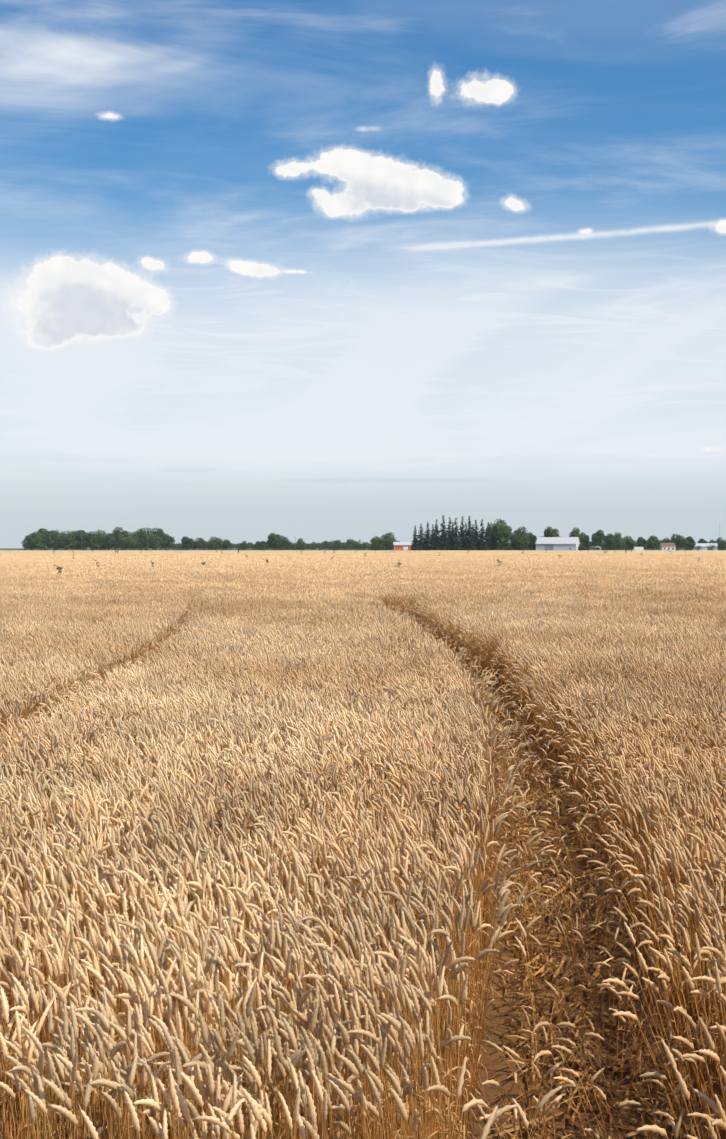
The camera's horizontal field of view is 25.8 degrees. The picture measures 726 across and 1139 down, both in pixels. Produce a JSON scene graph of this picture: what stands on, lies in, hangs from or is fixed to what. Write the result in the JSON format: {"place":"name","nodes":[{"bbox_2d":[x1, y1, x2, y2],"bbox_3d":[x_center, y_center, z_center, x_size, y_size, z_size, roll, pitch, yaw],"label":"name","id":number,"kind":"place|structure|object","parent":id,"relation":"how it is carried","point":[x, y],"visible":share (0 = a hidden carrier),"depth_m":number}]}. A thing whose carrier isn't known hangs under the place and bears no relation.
{"place":"outdoors","nodes":[
{"label":"outdoors","id":0,"kind":"place"},
{"bbox_2d":[0,548,725,1138],"bbox_3d":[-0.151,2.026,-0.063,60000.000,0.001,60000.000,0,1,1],"label":"ground","id":1,"kind":"structure","parent":0,"point":[504,1012],"depth_m":6.74},
{"bbox_2d":[21,533,35,549],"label":"tree","id":2,"kind":"object","parent":1,"relation":"on","point":[27,540],"visible":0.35,"depth_m":1324.51},
{"bbox_2d":[30,531,46,549],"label":"tree","id":3,"kind":"object","parent":1,"relation":"on","point":[37,541],"visible":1,"depth_m":1276.74},
{"bbox_2d":[38,528,54,549],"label":"tree","id":4,"kind":"object","parent":1,"relation":"on","point":[48,535],"visible":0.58,"depth_m":1334.15},
{"bbox_2d":[47,530,64,549],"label":"tree","id":5,"kind":"object","parent":1,"relation":"on","point":[56,533],"visible":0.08,"depth_m":1341.00},
{"bbox_2d":[49,531,80,549],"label":"tree","id":6,"kind":"object","parent":1,"relation":"on","point":[66,541],"visible":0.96,"depth_m":1288.20},
{"bbox_2d":[74,530,90,548],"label":"tree","id":7,"kind":"object","parent":1,"relation":"on","point":[80,535],"visible":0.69,"depth_m":1285.25},
{"bbox_2d":[85,531,102,549],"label":"tree","id":8,"kind":"object","parent":1,"relation":"on","point":[94,541],"visible":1,"depth_m":1283.82},
{"bbox_2d":[94,530,106,549],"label":"tree","id":9,"kind":"object","parent":1,"relation":"on","point":[102,534],"visible":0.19,"depth_m":1340.73},
{"bbox_2d":[101,533,114,549],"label":"tree","id":10,"kind":"object","parent":1,"relation":"on","point":[106,545],"visible":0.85,"depth_m":1290.34},
{"bbox_2d":[106,527,122,549],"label":"tree","id":11,"kind":"object","parent":1,"relation":"on","point":[116,534],"visible":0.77,"depth_m":1290.89},
{"bbox_2d":[118,531,141,549],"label":"tree","id":12,"kind":"object","parent":1,"relation":"on","point":[126,541],"visible":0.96,"depth_m":1262.74},
{"bbox_2d":[129,527,161,549],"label":"tree","id":13,"kind":"object","parent":1,"relation":"on","point":[153,540],"visible":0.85,"depth_m":1264.63},
{"bbox_2d":[143,527,166,549],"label":"tree","id":14,"kind":"object","parent":1,"relation":"on","point":[159,532],"visible":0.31,"depth_m":1303.28},
{"bbox_2d":[160,534,174,549],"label":"tree","id":15,"kind":"object","parent":1,"relation":"on","point":[168,539],"visible":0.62,"depth_m":1354.53},
{"bbox_2d":[181,536,193,549],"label":"tree","id":16,"kind":"object","parent":1,"relation":"on","point":[186,542],"visible":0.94,"depth_m":1251.53},
{"bbox_2d":[192,537,205,549],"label":"tree","id":17,"kind":"object","parent":1,"relation":"on","point":[198,544],"visible":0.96,"depth_m":1260.65},
{"bbox_2d":[207,536,225,549],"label":"tree","id":18,"kind":"object","parent":1,"relation":"on","point":[216,542],"visible":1,"depth_m":1240.28},
{"bbox_2d":[221,539,230,549],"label":"tree","id":19,"kind":"object","parent":1,"relation":"on","point":[227,544],"visible":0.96,"depth_m":1251.09},
{"bbox_2d":[240,541,249,548],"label":"tree","id":20,"kind":"object","parent":1,"relation":"on","point":[243,542],"visible":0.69,"depth_m":1231.39},
{"bbox_2d":[248,544,258,549],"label":"bush","id":21,"kind":"object","parent":1,"relation":"on","point":[254,547],"visible":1,"depth_m":1298.32},
{"bbox_2d":[257,541,265,548],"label":"tree","id":22,"kind":"object","parent":1,"relation":"on","point":[261,544],"visible":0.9,"depth_m":1300.85},
{"bbox_2d":[265,533,281,549],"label":"tree","id":23,"kind":"object","parent":1,"relation":"on","point":[274,540],"visible":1,"depth_m":1149.38},
{"bbox_2d":[278,536,290,549],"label":"tree","id":24,"kind":"object","parent":1,"relation":"on","point":[284,543],"visible":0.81,"depth_m":1160.02},
{"bbox_2d":[294,538,306,549],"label":"tree","id":25,"kind":"object","parent":1,"relation":"on","point":[301,543],"visible":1,"depth_m":1150.05},
{"bbox_2d":[323,541,329,549],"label":"tree","id":26,"kind":"object","parent":1,"relation":"on","point":[326,543],"visible":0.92,"depth_m":1829.74},
{"bbox_2d":[330,540,341,549],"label":"tree","id":27,"kind":"object","parent":1,"relation":"on","point":[336,542],"visible":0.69,"depth_m":1723.72},
{"bbox_2d":[335,543,343,549],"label":"bush","id":28,"kind":"object","parent":1,"relation":"on","point":[341,548],"visible":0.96,"depth_m":1273.65},
{"bbox_2d":[342,539,354,548],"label":"tree","id":29,"kind":"object","parent":1,"relation":"on","point":[350,542],"visible":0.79,"depth_m":1635.68},
{"bbox_2d":[352,541,359,548],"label":"tree","id":30,"kind":"object","parent":1,"relation":"on","point":[354,543],"visible":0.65,"depth_m":1579.44},
{"bbox_2d":[0,550,725,613],"bbox_3d":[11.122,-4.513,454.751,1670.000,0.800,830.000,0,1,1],"label":"wheat field","id":31,"kind":"structure","parent":1,"relation":"on","point":[255,552],"depth_m":445.13},
{"bbox_2d":[370,536,380,549],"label":"tree","id":32,"kind":"object","parent":1,"relation":"on","point":[373,541],"visible":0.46,"depth_m":977.94},
{"bbox_2d":[377,532,395,549],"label":"tree","id":33,"kind":"object","parent":1,"relation":"on","point":[387,540],"visible":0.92,"depth_m":957.56},
{"bbox_2d":[410,526,418,549],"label":"tree","id":34,"kind":"object","parent":1,"relation":"on","point":[415,541],"visible":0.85,"depth_m":916.45},
{"bbox_2d":[417,524,424,549],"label":"tree","id":35,"kind":"object","parent":1,"relation":"on","point":[421,538],"visible":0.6,"depth_m":921.75},
{"bbox_2d":[421,522,433,549],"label":"tree","id":36,"kind":"object","parent":1,"relation":"on","point":[428,544],"visible":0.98,"depth_m":887.31},
{"bbox_2d":[430,524,434,546],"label":"tree","id":37,"kind":"object","parent":1,"relation":"on","point":[432,533],"visible":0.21,"depth_m":903.98},
{"bbox_2d":[432,519,441,549],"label":"tree","id":38,"kind":"object","parent":1,"relation":"on","point":[435,541],"visible":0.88,"depth_m":893.08},
{"bbox_2d":[438,515,451,549],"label":"tree","id":39,"kind":"object","parent":1,"relation":"on","point":[444,544],"visible":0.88,"depth_m":894.23},
{"bbox_2d":[446,517,451,542],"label":"tree","id":40,"kind":"object","parent":1,"relation":"on","point":[449,528],"visible":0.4,"depth_m":912.22},
{"bbox_2d":[448,522,456,549],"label":"tree","id":41,"kind":"object","parent":1,"relation":"on","point":[451,538],"visible":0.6,"depth_m":898.96},
{"bbox_2d":[450,518,463,549],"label":"tree","id":42,"kind":"object","parent":1,"relation":"on","point":[457,546],"visible":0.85,"depth_m":897.62},
{"bbox_2d":[458,516,465,549],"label":"tree","id":43,"kind":"object","parent":1,"relation":"on","point":[462,534],"visible":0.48,"depth_m":905.85},
{"bbox_2d":[462,516,476,549],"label":"tree","id":44,"kind":"object","parent":1,"relation":"on","point":[469,544],"visible":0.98,"depth_m":898.28},
{"bbox_2d":[471,520,478,549],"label":"tree","id":45,"kind":"object","parent":1,"relation":"on","point":[475,534],"visible":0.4,"depth_m":908.08},
{"bbox_2d":[476,519,488,549],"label":"tree","id":46,"kind":"object","parent":1,"relation":"on","point":[482,542],"visible":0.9,"depth_m":899.46},
{"bbox_2d":[485,522,494,549],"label":"tree","id":47,"kind":"object","parent":1,"relation":"on","point":[489,542],"visible":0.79,"depth_m":901.17},
{"bbox_2d":[485,523,497,549],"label":"tree","id":48,"kind":"object","parent":1,"relation":"on","point":[491,534],"visible":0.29,"depth_m":910.54},
{"bbox_2d":[491,519,512,549],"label":"tree","id":49,"kind":"object","parent":1,"relation":"on","point":[503,532],"visible":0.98,"depth_m":900.81},
{"bbox_2d":[509,535,525,549],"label":"tree","id":50,"kind":"object","parent":1,"relation":"on","point":[519,543],"visible":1,"depth_m":889.65},
{"bbox_2d":[509,526,530,547],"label":"tree","id":51,"kind":"object","parent":1,"relation":"on","point":[516,533],"visible":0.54,"depth_m":895.90},
{"bbox_2d":[527,532,536,549],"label":"tree","id":52,"kind":"object","parent":1,"relation":"on","point":[533,539],"visible":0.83,"depth_m":901.48},
{"bbox_2d":[541,527,560,536],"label":"tree","id":53,"kind":"object","parent":1,"relation":"on","point":[549,533],"visible":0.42,"depth_m":930.42},
{"bbox_2d":[535,537,580,549],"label":"barn","id":54,"kind":"structure","parent":1,"relation":"on","point":[557,543],"depth_m":898.26},
{"bbox_2d":[569,527,585,544],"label":"tree","id":55,"kind":"object","parent":1,"relation":"on","point":[573,533],"visible":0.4,"depth_m":920.56},
{"bbox_2d":[578,544,585,549],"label":"bush","id":56,"kind":"object","parent":1,"relation":"on","point":[582,547],"visible":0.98,"depth_m":889.28},
{"bbox_2d":[579,532,589,545],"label":"tree","id":57,"kind":"object","parent":1,"relation":"on","point":[587,538],"visible":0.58,"depth_m":935.25},
{"bbox_2d":[592,543,603,549],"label":"bush","id":58,"kind":"object","parent":1,"relation":"on","point":[598,547],"visible":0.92,"depth_m":902.84},
{"bbox_2d":[591,530,605,547],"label":"tree","id":59,"kind":"object","parent":1,"relation":"on","point":[598,536],"visible":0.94,"depth_m":944.48},
{"bbox_2d":[603,533,616,549],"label":"tree","id":60,"kind":"object","parent":1,"relation":"on","point":[610,540],"visible":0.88,"depth_m":954.57},
{"bbox_2d":[613,532,625,548],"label":"tree","id":61,"kind":"object","parent":1,"relation":"on","point":[618,538],"visible":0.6,"depth_m":994.39},
{"bbox_2d":[623,536,638,548],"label":"tree","id":62,"kind":"object","parent":1,"relation":"on","point":[630,542],"visible":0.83,"depth_m":1044.19},
{"bbox_2d":[625,547,643,549],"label":"farm building","id":63,"kind":"structure","parent":1,"relation":"on","point":[638,548],"depth_m":959.79},
{"bbox_2d":[637,537,647,548],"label":"tree","id":64,"kind":"object","parent":1,"relation":"on","point":[642,542],"visible":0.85,"depth_m":1073.50},
{"bbox_2d":[647,535,659,549],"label":"tree","id":65,"kind":"object","parent":1,"relation":"on","point":[653,542],"visible":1,"depth_m":1082.97},
{"bbox_2d":[660,537,671,542],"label":"tree","id":66,"kind":"object","parent":1,"relation":"on","point":[666,540],"visible":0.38,"depth_m":1142.75},
{"bbox_2d":[670,534,688,549],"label":"tree","id":67,"kind":"object","parent":1,"relation":"on","point":[679,541],"visible":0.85,"depth_m":1142.76},
{"bbox_2d":[685,536,695,549],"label":"tree","id":68,"kind":"object","parent":1,"relation":"on","point":[691,543],"visible":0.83,"depth_m":1152.06},
{"bbox_2d":[698,538,707,542],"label":"tree","id":69,"kind":"object","parent":1,"relation":"on","point":[701,540],"visible":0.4,"depth_m":1271.70},
{"bbox_2d":[694,543,717,549],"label":"shed","id":70,"kind":"structure","parent":1,"relation":"on","point":[704,546],"depth_m":1200.08},
{"bbox_2d":[707,544,716,549],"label":"bush","id":71,"kind":"object","parent":1,"relation":"on","point":[712,547],"visible":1,"depth_m":1173.59},
{"bbox_2d":[715,537,723,549],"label":"tree","id":72,"kind":"object","parent":1,"relation":"on","point":[719,540],"visible":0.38,"depth_m":1440.94},
{"bbox_2d":[719,540,725,548],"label":"tree","id":73,"kind":"object","parent":1,"relation":"on","point":[723,542],"visible":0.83,"depth_m":1241.65},
{"bbox_2d":[0,0,725,547],"label":"sky","id":74,"kind":"structure","parent":0,"point":[317,271]},
{"bbox_2d":[393,542,411,549],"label":"orange barn","id":75,"kind":"structure","parent":0,"point":[402,545],"depth_m":950.65},
{"bbox_2d":[659,543,675,549],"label":"house","id":76,"kind":"structure","parent":0,"point":[667,546],"depth_m":1071.93}
]}

